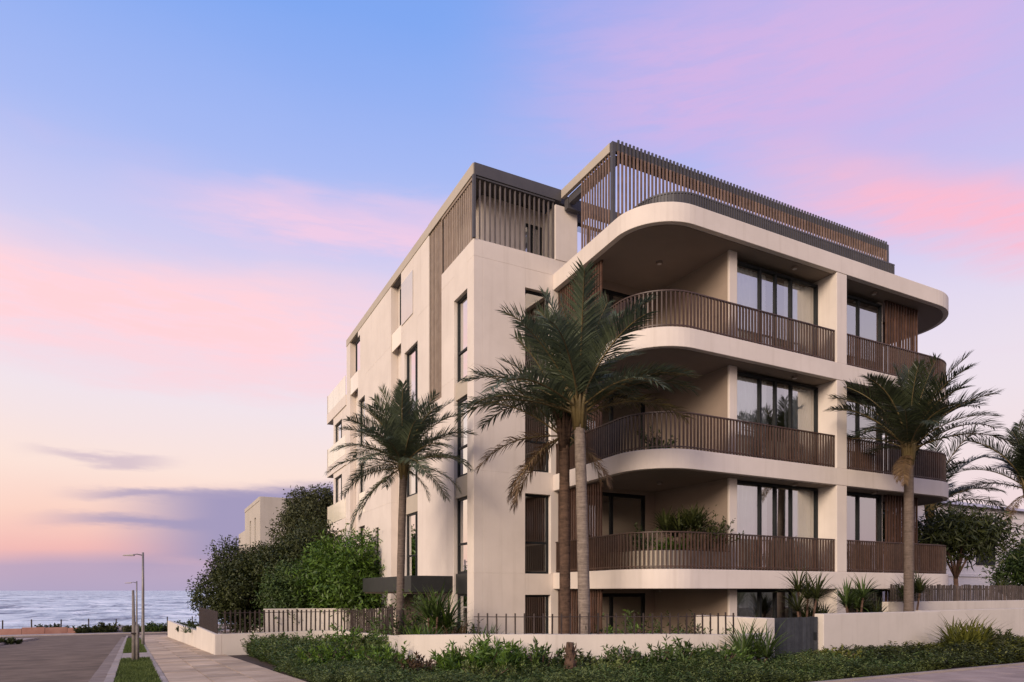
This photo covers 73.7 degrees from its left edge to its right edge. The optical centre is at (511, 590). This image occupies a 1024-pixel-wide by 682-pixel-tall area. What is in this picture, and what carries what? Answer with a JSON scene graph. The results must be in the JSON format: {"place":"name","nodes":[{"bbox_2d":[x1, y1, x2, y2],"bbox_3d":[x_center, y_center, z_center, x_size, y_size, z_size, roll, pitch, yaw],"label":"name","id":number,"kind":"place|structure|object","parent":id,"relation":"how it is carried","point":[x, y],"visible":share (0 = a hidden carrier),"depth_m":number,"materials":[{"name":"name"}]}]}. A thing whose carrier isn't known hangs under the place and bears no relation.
{"place":"outdoors","nodes":[
{"label":"outdoors","id":0,"kind":"place"},
{"bbox_2d":[0,636,122,681],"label":"road","id":1,"kind":"structure","parent":0,"point":[62,660],"depth_m":25.76,"materials":[{"name":"grey asphalt"}]},
{"bbox_2d":[0,591,226,628],"bbox_3d":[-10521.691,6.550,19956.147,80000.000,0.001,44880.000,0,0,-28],"label":"sea","id":2,"kind":"structure","parent":0,"point":[68,608],"depth_m":264.59,"materials":[{"name":"liquid"}]},
{"bbox_2d":[0,629,232,636],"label":"esplanade footpath","id":3,"kind":"structure","parent":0,"point":[23,635],"depth_m":83.14,"materials":[{"name":"concrete"}]},
{"bbox_2d":[0,631,238,638],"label":"esplanade road","id":4,"kind":"structure","parent":0,"point":[84,636],"depth_m":74.85,"materials":[{"name":"grey asphalt"}]},
{"bbox_2d":[140,635,305,681],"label":"footpath","id":5,"kind":"structure","parent":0,"point":[177,661],"depth_m":17.74,"materials":[{"name":"beige concrete"}]},
{"bbox_2d":[0,0,1023,590],"label":"sky","id":6,"kind":"structure","parent":0,"point":[202,202],"materials":[{"name":"blue"}]},
{"bbox_2d":[228,655,1022,681],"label":"planting bed","id":7,"kind":"object","parent":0,"point":[249,659],"depth_m":17.41,"materials":[{"name":"green plant"}]},
{"bbox_2d":[240,633,391,668],"bbox_3d":[-5.792,1.760,20.791,4.348,1.056,9.915,0,0,-28],"label":"ground cover","id":8,"kind":"object","parent":7,"relation":"on","point":[272,656],"visible":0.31,"depth_m":17.76,"materials":[{"name":"green plant"}]},
{"bbox_2d":[295,642,362,669],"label":"leafy shrub","id":9,"kind":"object","parent":7,"relation":"on","point":[326,655],"visible":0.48,"depth_m":15.22,"materials":[{"name":"green plant"}]},
{"bbox_2d":[307,622,386,646],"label":"leafy shrub","id":10,"kind":"object","parent":7,"relation":"on","point":[356,633],"visible":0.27,"depth_m":19.57,"materials":[{"name":"green plant"}]},
{"bbox_2d":[338,635,397,662],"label":"leafy shrub","id":11,"kind":"object","parent":7,"relation":"on","point":[366,647],"visible":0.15,"depth_m":16.03,"materials":[{"name":"green plant"}]},
{"bbox_2d":[346,640,415,667],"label":"leafy shrub","id":12,"kind":"object","parent":7,"relation":"on","point":[387,654],"visible":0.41,"depth_m":14.61,"materials":[{"name":"green plant"}]},
{"bbox_2d":[395,650,437,672],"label":"leafy shrub","id":13,"kind":"object","parent":7,"relation":"on","point":[414,664],"visible":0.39,"depth_m":13.39,"materials":[{"name":"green plant"}]},
{"bbox_2d":[429,630,528,674],"bbox_3d":[-0.649,1.270,12.949,1.961,1.052,1.999,0,0,-2],"label":"leafy shrub","id":14,"kind":"object","parent":7,"relation":"on","point":[456,657],"visible":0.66,"depth_m":12.60,"materials":[{"name":"green plant"}]},
{"bbox_2d":[453,659,517,679],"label":"leafy shrub","id":15,"kind":"object","parent":7,"relation":"on","point":[483,669],"visible":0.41,"depth_m":12.06,"materials":[{"name":"green plant"}]},
{"bbox_2d":[512,635,580,674],"bbox_3d":[0.587,1.290,12.875,1.412,0.887,1.082,0,0,3],"label":"leafy shrub","id":16,"kind":"object","parent":7,"relation":"on","point":[540,656],"visible":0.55,"depth_m":12.63,"materials":[{"name":"green plant"}]},
{"bbox_2d":[564,642,576,672],"bbox_3d":[1.019,1.341,11.899,0.232,0.928,0.232,0,0,-28],"label":"palm stump","id":17,"kind":"object","parent":7,"relation":"on","point":[570,652],"visible":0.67,"depth_m":11.83,"materials":[{"name":"brown plant"}]},
{"bbox_2d":[552,647,611,665],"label":"leafy shrub","id":18,"kind":"object","parent":7,"relation":"on","point":[581,656],"visible":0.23,"depth_m":12.79,"materials":[{"name":"green plant"}]},
{"bbox_2d":[572,656,636,680],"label":"leafy shrub","id":19,"kind":"object","parent":7,"relation":"on","point":[617,663],"visible":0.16,"depth_m":12.10,"materials":[{"name":"green plant"}]},
{"bbox_2d":[272,648,963,681],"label":"ground cover","id":20,"kind":"object","parent":7,"relation":"on","point":[774,677],"visible":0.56,"depth_m":11.95,"materials":[{"name":"green plant"}]},
{"bbox_2d":[589,640,650,669],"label":"leafy shrub","id":21,"kind":"object","parent":7,"relation":"on","point":[629,655],"visible":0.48,"depth_m":13.38,"materials":[{"name":"green plant"}]},
{"bbox_2d":[644,634,716,668],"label":"leafy shrub","id":22,"kind":"object","parent":7,"relation":"on","point":[668,653],"visible":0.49,"depth_m":13.05,"materials":[{"name":"green plant"}]},
{"bbox_2d":[702,641,752,663],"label":"leafy shrub","id":23,"kind":"object","parent":7,"relation":"on","point":[724,654],"visible":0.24,"depth_m":13.40,"materials":[{"name":"green plant"}]},
{"bbox_2d":[719,618,791,662],"bbox_3d":[5.000,1.096,14.172,1.982,1.232,1.856,0,0,20],"label":"spiky shrub","id":24,"kind":"object","parent":7,"relation":"on","point":[764,649],"visible":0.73,"depth_m":14.08,"materials":[{"name":"green plant"}]},
{"bbox_2d":[827,635,1023,669],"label":"ground cover","id":25,"kind":"object","parent":7,"relation":"on","point":[993,658],"visible":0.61,"depth_m":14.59,"materials":[{"name":"green plant"}]},
{"bbox_2d":[924,614,1022,645],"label":"spiky shrub","id":26,"kind":"object","parent":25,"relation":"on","point":[953,634],"visible":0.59,"depth_m":17.05,"materials":[{"name":"green plant"}]},
{"bbox_2d":[956,624,1017,643],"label":"leafy shrub","id":27,"kind":"object","parent":7,"relation":"on","point":[1006,632],"visible":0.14,"depth_m":18.49,"materials":[{"name":"green plant"}]},
{"bbox_2d":[849,665,1023,681],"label":"footpath","id":28,"kind":"structure","parent":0,"point":[1008,674],"depth_m":12.18,"materials":[{"name":"grey concrete"}]},
{"bbox_3d":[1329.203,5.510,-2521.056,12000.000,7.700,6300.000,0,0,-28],"label":"ground","id":29,"kind":"structure","parent":0,"visible":0},
{"bbox_2d":[0,627,76,634],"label":"beach wall","id":30,"kind":"structure","parent":29,"relation":"on","point":[42,630],"depth_m":86.08,"materials":[{"name":"beige concrete"}]},
{"bbox_2d":[89,637,124,681],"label":"gutter","id":31,"kind":"object","parent":29,"relation":"on","point":[100,674],"visible":0.63,"depth_m":20.62,"materials":[{"name":"concrete"}]},
{"bbox_2d":[104,636,127,681],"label":"kerb","id":32,"kind":"structure","parent":29,"relation":"on","point":[111,675],"depth_m":18.61,"materials":[{"name":"concrete"}]},
{"bbox_2d":[168,620,195,646],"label":"garden wall","id":33,"kind":"structure","parent":29,"relation":"on","point":[188,638],"depth_m":40.47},
{"bbox_2d":[196,626,221,654],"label":"garden wall","id":34,"kind":"structure","parent":29,"relation":"on","point":[208,641],"depth_m":25.93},
{"bbox_2d":[199,607,218,633],"bbox_3d":[-12.259,1.169,27.507,0.062,0.878,7.702,0,0,-29],"label":"picket fence","id":35,"kind":"object","parent":34,"relation":"on","point":[208,619],"visible":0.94,"depth_m":27.00,"materials":[{"name":"wood"}]},
{"bbox_2d":[185,535,274,632],"bbox_3d":[-12.856,0.141,33.359,5.459,5.820,5.438,0,0,-42],"label":"broadleaf tree","id":36,"kind":"object","parent":29,"relation":"on","point":[232,590],"visible":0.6,"depth_m":32.02,"materials":[{"name":"green plant"}]},
{"bbox_2d":[239,496,293,632],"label":"neighbour house","id":37,"kind":"structure","parent":29,"relation":"on","point":[259,512],"depth_m":60.86,"materials":[{"name":"beige paint"}]},
{"bbox_2d":[250,555,321,629],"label":"broadleaf tree","id":38,"kind":"object","parent":29,"relation":"on","point":[282,596],"visible":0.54,"depth_m":28.00,"materials":[{"name":"green plant"}]},
{"bbox_2d":[243,511,345,608],"bbox_3d":[-9.819,-0.401,32.040,5.198,6.711,5.171,0,0,-28],"label":"broadleaf tree","id":39,"kind":"object","parent":29,"relation":"on","point":[294,543],"visible":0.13,"depth_m":30.96,"materials":[{"name":"green plant"}]},
{"bbox_2d":[260,482,332,550],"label":"broadleaf tree","id":40,"kind":"object","parent":29,"relation":"on","point":[305,502],"visible":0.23,"depth_m":41.49,"materials":[{"name":"green plant"}]},
{"bbox_2d":[263,608,384,631],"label":"garden wall","id":41,"kind":"structure","parent":29,"relation":"on","point":[303,619],"depth_m":27.49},
{"bbox_2d":[285,523,386,627],"bbox_3d":[-7.080,-0.035,28.746,4.918,5.632,5.157,0,0,-28],"label":"broadleaf tree","id":42,"kind":"object","parent":29,"relation":"on","point":[343,570],"visible":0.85,"depth_m":27.82,"materials":[{"name":"green plant"}]},
{"bbox_2d":[324,378,477,634],"bbox_3d":[-3.119,-1.798,19.090,4.056,7.996,4.080,0,0,-28],"label":"palm tree","id":43,"kind":"object","parent":29,"relation":"on","point":[402,442],"visible":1,"depth_m":18.88,"materials":[{"name":"green plant"}]},
{"bbox_2d":[366,589,470,642],"bbox_3d":[-2.798,0.956,19.811,2.941,2.298,3.014,0,0,36],"label":"leafy shrub","id":44,"kind":"object","parent":29,"relation":"on","point":[401,626],"visible":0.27,"depth_m":19.28,"materials":[{"name":"green plant"}]},
{"bbox_2d":[398,591,475,633],"bbox_3d":[-1.910,0.999,18.532,2.440,2.208,2.252,0,0,30],"label":"cordyline","id":45,"kind":"object","parent":29,"relation":"on","point":[447,623],"visible":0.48,"depth_m":18.26,"materials":[{"name":"green plant"}]},
{"bbox_2d":[405,579,472,633],"bbox_3d":[-2.082,0.898,18.089,1.708,2.407,1.939,0,0,-44],"label":"cordyline","id":46,"kind":"object","parent":29,"relation":"on","point":[425,611],"visible":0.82,"depth_m":17.85,"materials":[{"name":"green plant"}]},
{"bbox_2d":[222,630,737,668],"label":"garden wall","id":47,"kind":"structure","parent":29,"relation":"on","point":[423,644],"depth_m":14.07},
{"bbox_2d":[224,606,393,634],"bbox_3d":[-5.581,0.961,22.678,9.082,1.109,3.664,0,0,39],"label":"picket fence","id":48,"kind":"object","parent":47,"relation":"on","point":[370,613],"visible":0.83,"depth_m":24.54,"materials":[{"name":"metal"}]},
{"bbox_2d":[474,612,734,633],"bbox_3d":[2.008,0.695,14.210,5.595,0.470,0.318,0,0,-6],"label":"picket fence","id":49,"kind":"object","parent":47,"relation":"on","point":[625,616],"visible":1,"depth_m":14.09,"materials":[{"name":"metal"}]},
{"bbox_2d":[456,329,653,633],"bbox_3d":[0.930,-2.099,16.307,4.389,8.499,3.800,0,0,-28],"label":"palm tree","id":50,"kind":"object","parent":29,"relation":"on","point":[561,420],"visible":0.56,"depth_m":15.96,"materials":[{"name":"green plant"}]},
{"bbox_2d":[454,258,704,633],"bbox_3d":[1.362,-2.508,15.477,5.420,9.116,5.154,0,0,-28],"label":"palm tree","id":51,"kind":"object","parent":29,"relation":"on","point":[578,382],"visible":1,"depth_m":15.09,"materials":[{"name":"green plant"}]},
{"bbox_2d":[327,140,948,633],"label":"apartment building","id":52,"kind":"structure","parent":29,"relation":"on","point":[487,244],"depth_m":20.48,"materials":[{"name":"paint"}]},
{"bbox_2d":[407,512,417,575],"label":"window","id":53,"kind":"structure","parent":52,"relation":"in","point":[412,519],"depth_m":25.41,"materials":[{"name":"glass"}]},
{"bbox_2d":[407,463,417,496],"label":"window","id":54,"kind":"structure","parent":52,"relation":"in","point":[412,483],"depth_m":25.43,"materials":[{"name":"glass"}]},
{"bbox_2d":[407,344,417,407],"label":"window","id":55,"kind":"structure","parent":52,"relation":"in","point":[412,357],"depth_m":25.33,"materials":[{"name":"glass"}]},
{"bbox_2d":[458,496,466,573],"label":"window","id":56,"kind":"structure","parent":52,"relation":"in","point":[462,502],"depth_m":21.16,"materials":[{"name":"glass"}]},
{"bbox_2d":[458,395,466,477],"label":"window","id":57,"kind":"structure","parent":52,"relation":"in","point":[462,442],"depth_m":21.16,"materials":[{"name":"glass"}]},
{"bbox_2d":[458,293,466,381],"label":"window","id":58,"kind":"structure","parent":52,"relation":"in","point":[462,303],"depth_m":21.16,"materials":[{"name":"glass"}]},
{"bbox_2d":[458,594,466,628],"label":"window","id":59,"kind":"structure","parent":52,"relation":"in","point":[463,599],"depth_m":21.09,"materials":[{"name":"glass"}]},
{"bbox_2d":[525,494,547,573],"bbox_3d":[0.720,-1.745,21.158,0.910,2.450,0.080,0,0,-28],"label":"window","id":60,"kind":"structure","parent":52,"relation":"in","point":[527,495],"depth_m":21.31,"materials":[{"name":"metal"}]},
{"bbox_2d":[587,491,644,570],"bbox_3d":[3.090,-1.760,20.802,2.370,2.420,0.080,0,0,-28],"label":"terrace door","id":61,"kind":"structure","parent":52,"relation":"in","point":[610,495],"depth_m":20.86,"materials":[{"name":"metal"}]},
{"bbox_2d":[597,593,644,633],"bbox_3d":[3.090,1.290,20.802,2.370,2.420,0.080,0,0,-28],"label":"terrace door","id":62,"kind":"structure","parent":52,"relation":"in","point":[610,595],"depth_m":20.90,"materials":[{"name":"metal"}]},
{"bbox_2d":[609,393,644,449],"bbox_3d":[3.090,-4.810,20.802,2.370,2.420,0.080,0,0,-28],"label":"terrace door","id":63,"kind":"structure","parent":52,"relation":"in","point":[610,400],"depth_m":21.00,"materials":[{"name":"metal"}]},
{"bbox_2d":[636,423,677,448],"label":"balcony plant","id":64,"kind":"object","parent":52,"relation":"on","point":[654,441],"visible":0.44,"depth_m":17.95,"materials":[{"name":"green plant"}]},
{"bbox_2d":[615,549,730,569],"bbox_3d":[4.243,-0.805,18.138,3.252,0.500,1.352,0,0,4],"label":"planter","id":65,"kind":"object","parent":52,"relation":"on","point":[654,557],"visible":0.49,"depth_m":17.62,"materials":[{"name":"beige paint"}]},
{"bbox_2d":[680,507,743,549],"bbox_3d":[5.053,-1.615,18.527,1.915,1.282,2.108,0,0,-28],"label":"balcony plant","id":66,"kind":"object","parent":65,"relation":"in","point":[708,529],"visible":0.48,"depth_m":18.11,"materials":[{"name":"green plant"}]},
{"bbox_2d":[643,502,723,549],"bbox_3d":[4.583,-1.651,18.601,2.264,1.427,2.155,0,0,14],"label":"balcony plant","id":67,"kind":"object","parent":52,"relation":"on","point":[664,520],"visible":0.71,"depth_m":18.21,"materials":[{"name":"green plant"}]},
{"bbox_2d":[737,592,756,616],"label":"window","id":68,"kind":"structure","parent":52,"relation":"hanging from","point":[746,604],"depth_m":19.43,"materials":[{"name":"grey glass"}]},
{"bbox_2d":[737,267,764,344],"bbox_3d":[6.755,-7.935,19.468,1.390,2.390,0.072,0,0,-28],"label":"curtain","id":69,"kind":"object","parent":52,"relation":"hanging from","point":[746,287],"visible":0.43,"depth_m":19.47,"materials":[{"name":"white fabric"}]},
{"bbox_2d":[737,377,765,458],"bbox_3d":[6.755,-4.845,19.468,1.390,2.390,0.079,0,0,-28],"label":"curtain","id":70,"kind":"object","parent":52,"relation":"hanging from","point":[746,399],"visible":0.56,"depth_m":19.44,"materials":[{"name":"white fabric"}]},
{"bbox_2d":[737,485,766,568],"bbox_3d":[6.755,-1.795,19.468,1.390,2.390,0.081,0,0,-28],"label":"curtain","id":71,"kind":"object","parent":52,"relation":"hanging from","point":[747,509],"visible":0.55,"depth_m":19.47,"materials":[{"name":"white fabric"}]},
{"bbox_2d":[737,590,817,617],"bbox_3d":[7.658,1.040,19.814,3.490,2.120,0.110,0,0,-28],"label":"sliding window","id":72,"kind":"structure","parent":52,"relation":"in","point":[759,592],"depth_m":19.73,"materials":[{"name":"metal"}]},
{"bbox_2d":[737,480,817,570],"bbox_3d":[7.658,-1.810,19.814,3.490,2.520,0.110,0,0,-28],"label":"sliding window","id":73,"kind":"structure","parent":52,"relation":"in","point":[759,485],"depth_m":19.83,"materials":[{"name":"metal"}]},
{"bbox_2d":[737,371,817,464],"bbox_3d":[7.658,-4.860,19.814,3.490,2.520,0.110,0,0,-28],"label":"sliding window","id":74,"kind":"structure","parent":52,"relation":"in","point":[759,378],"depth_m":19.84,"materials":[{"name":"metal"}]},
{"bbox_2d":[737,260,817,357],"bbox_3d":[7.658,-7.950,19.814,3.490,2.520,0.110,0,0,-28],"label":"sliding window","id":75,"kind":"structure","parent":52,"relation":"in","point":[759,270],"depth_m":19.83,"materials":[{"name":"metal"}]},
{"bbox_2d":[784,489,809,569],"bbox_3d":[8.547,-1.795,20.412,1.160,2.390,0.075,0,0,-28],"label":"curtain","id":76,"kind":"object","parent":52,"relation":"hanging from","point":[801,513],"visible":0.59,"depth_m":20.48,"materials":[{"name":"white fabric"}]},
{"bbox_2d":[784,281,809,355],"bbox_3d":[8.547,-7.935,20.412,1.160,2.390,0.078,0,0,-28],"label":"curtain","id":77,"kind":"object","parent":52,"relation":"hanging from","point":[801,303],"visible":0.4,"depth_m":20.48,"materials":[{"name":"white fabric"}]},
{"bbox_2d":[784,386,810,463],"bbox_3d":[8.546,-4.845,20.413,1.160,2.390,0.078,0,0,-28],"label":"curtain","id":78,"kind":"object","parent":52,"relation":"hanging from","point":[801,409],"visible":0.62,"depth_m":20.45,"materials":[{"name":"white fabric"}]},
{"bbox_2d":[847,492,881,572],"bbox_3d":[10.745,-1.810,21.441,2.590,2.520,0.110,0,0,-28],"label":"sliding window","id":79,"kind":"structure","parent":52,"relation":"in","point":[857,495],"depth_m":21.54,"materials":[{"name":"metal"}]},
{"bbox_2d":[847,394,881,469],"bbox_3d":[10.745,-4.860,21.441,2.590,2.520,0.110,0,0,-28],"label":"sliding window","id":80,"kind":"structure","parent":52,"relation":"in","point":[857,419],"depth_m":21.51,"materials":[{"name":"metal"}]},
{"bbox_2d":[847,294,881,364],"bbox_3d":[10.745,-7.950,21.441,2.590,2.520,0.110,0,0,-28],"label":"sliding window","id":81,"kind":"structure","parent":52,"relation":"in","point":[876,308],"depth_m":21.73,"materials":[{"name":"metal"}]},
{"bbox_2d":[602,610,685,633],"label":"leafy shrub","id":82,"kind":"object","parent":29,"relation":"on","point":[631,624],"visible":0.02,"depth_m":16.06,"materials":[{"name":"green plant"}]},
{"bbox_2d":[637,609,705,633],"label":"leafy shrub","id":83,"kind":"object","parent":29,"relation":"on","point":[688,627],"visible":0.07,"depth_m":17.11,"materials":[{"name":"green plant"}]},
{"bbox_2d":[696,615,774,650],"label":"garden wall","id":84,"kind":"structure","parent":29,"relation":"on","point":[760,622],"depth_m":16.07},
{"bbox_2d":[815,611,940,650],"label":"garden wall","id":85,"kind":"structure","parent":29,"relation":"on","point":[866,629],"depth_m":17.33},
{"bbox_2d":[775,616,817,657],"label":"garden gate","id":86,"kind":"structure","parent":85,"relation":"attached to","point":[802,632],"depth_m":16.13,"materials":[{"name":"metal"}]},
{"bbox_2d":[814,662,1023,681],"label":"bed edging","id":87,"kind":"object","parent":29,"relation":"on","point":[919,673],"depth_m":12.50,"materials":[{"name":"concrete"}]},
{"bbox_2d":[882,600,1023,611],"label":"garden wall","id":88,"kind":"structure","parent":29,"relation":"on","point":[948,605],"depth_m":22.21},
{"bbox_2d":[887,584,1023,601],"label":"slat fence","id":89,"kind":"object","parent":88,"relation":"on","point":[974,592],"visible":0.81,"depth_m":22.64,"materials":[{"name":"brown wood"}]},
{"bbox_2d":[915,608,1023,637],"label":"garden wall","id":90,"kind":"structure","parent":29,"relation":"on","point":[1014,617],"depth_m":20.65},
{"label":"garden lawn","id":91,"kind":"structure","parent":0,"visible":0},
{"bbox_2d":[893,425,1006,600],"bbox_3d":[17.306,-2.959,28.363,5.442,7.818,5.153,0,0,-28],"label":"palm tree","id":92,"kind":"object","parent":91,"relation":"on","point":[952,468],"visible":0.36,"depth_m":27.87,"materials":[{"name":"green plant"}]},
{"bbox_2d":[883,500,1023,601],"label":"neighbour house","id":93,"kind":"structure","parent":91,"relation":"on","point":[970,576],"depth_m":37.16,"materials":[{"name":"concrete"}]},
{"bbox_2d":[893,493,1023,600],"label":"broadleaf tree","id":94,"kind":"object","parent":91,"relation":"on","point":[960,534],"visible":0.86,"depth_m":24.17,"materials":[{"name":"green plant"}]},
{"bbox_2d":[949,409,1023,523],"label":"palm tree","id":95,"kind":"object","parent":91,"relation":"on","point":[1015,465],"visible":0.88,"depth_m":27.08,"materials":[{"name":"green plant"}]},
{"bbox_2d":[978,537,1023,598],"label":"broadleaf tree","id":96,"kind":"object","parent":91,"relation":"on","point":[1014,572],"visible":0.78,"depth_m":29.36,"materials":[{"name":"green plant"}]},
{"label":"garden soil","id":97,"kind":"structure","parent":0,"visible":0},
{"bbox_2d":[768,564,842,616],"bbox_3d":[7.513,0.336,17.349,2.064,2.137,1.976,0,0,-28],"label":"spiky shrub","id":98,"kind":"object","parent":97,"relation":"on","point":[808,590],"visible":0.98,"depth_m":17.35,"materials":[{"name":"green plant"}]},
{"bbox_2d":[788,597,839,617],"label":"spiky shrub","id":99,"kind":"object","parent":97,"relation":"on","point":[818,611],"visible":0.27,"depth_m":18.07,"materials":[{"name":"green plant"}]},
{"bbox_2d":[824,573,882,612],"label":"spiky shrub","id":100,"kind":"object","parent":97,"relation":"on","point":[848,599],"visible":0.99,"depth_m":18.00,"materials":[{"name":"green plant"}]},
{"bbox_2d":[839,591,893,612],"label":"spiky shrub","id":101,"kind":"object","parent":97,"relation":"on","point":[873,609],"visible":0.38,"depth_m":18.73,"materials":[{"name":"green plant"}]},
{"bbox_2d":[824,349,1020,611],"bbox_3d":[11.122,-2.332,19.354,4.993,8.565,4.728,0,0,-28],"label":"palm tree","id":102,"kind":"object","parent":97,"relation":"on","point":[911,409],"visible":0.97,"depth_m":18.84,"materials":[{"name":"green plant"}]},
{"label":"garden soil","id":103,"kind":"structure","parent":0,"visible":0},
{"bbox_2d":[885,570,942,609],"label":"spiky shrub","id":104,"kind":"object","parent":103,"relation":"on","point":[919,587],"visible":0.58,"depth_m":20.01,"materials":[{"name":"green plant"}]},
{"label":"verge","id":105,"kind":"structure","parent":0,"visible":0},
{"bbox_2d":[123,552,145,644],"bbox_3d":[-20.149,0.501,36.415,1.080,5.100,0.279,0,0,-28],"label":"street lamp","id":106,"kind":"object","parent":105,"relation":"on","point":[142,626],"visible":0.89,"depth_m":36.55,"materials":[{"name":"grey metal"}]},
{"bbox_2d":[131,590,139,659],"bbox_3d":[-11.768,1.139,21.333,0.240,2.320,0.222,0,0,-28],"label":"verge post","id":107,"kind":"object","parent":105,"relation":"on","point":[135,632],"visible":0.86,"depth_m":21.29,"materials":[{"name":"metal"}]},
{"bbox_2d":[113,637,162,681],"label":"verge grass","id":108,"kind":"structure","parent":105,"relation":"on","point":[142,669],"depth_m":17.00,"materials":[{"name":"green plant"}]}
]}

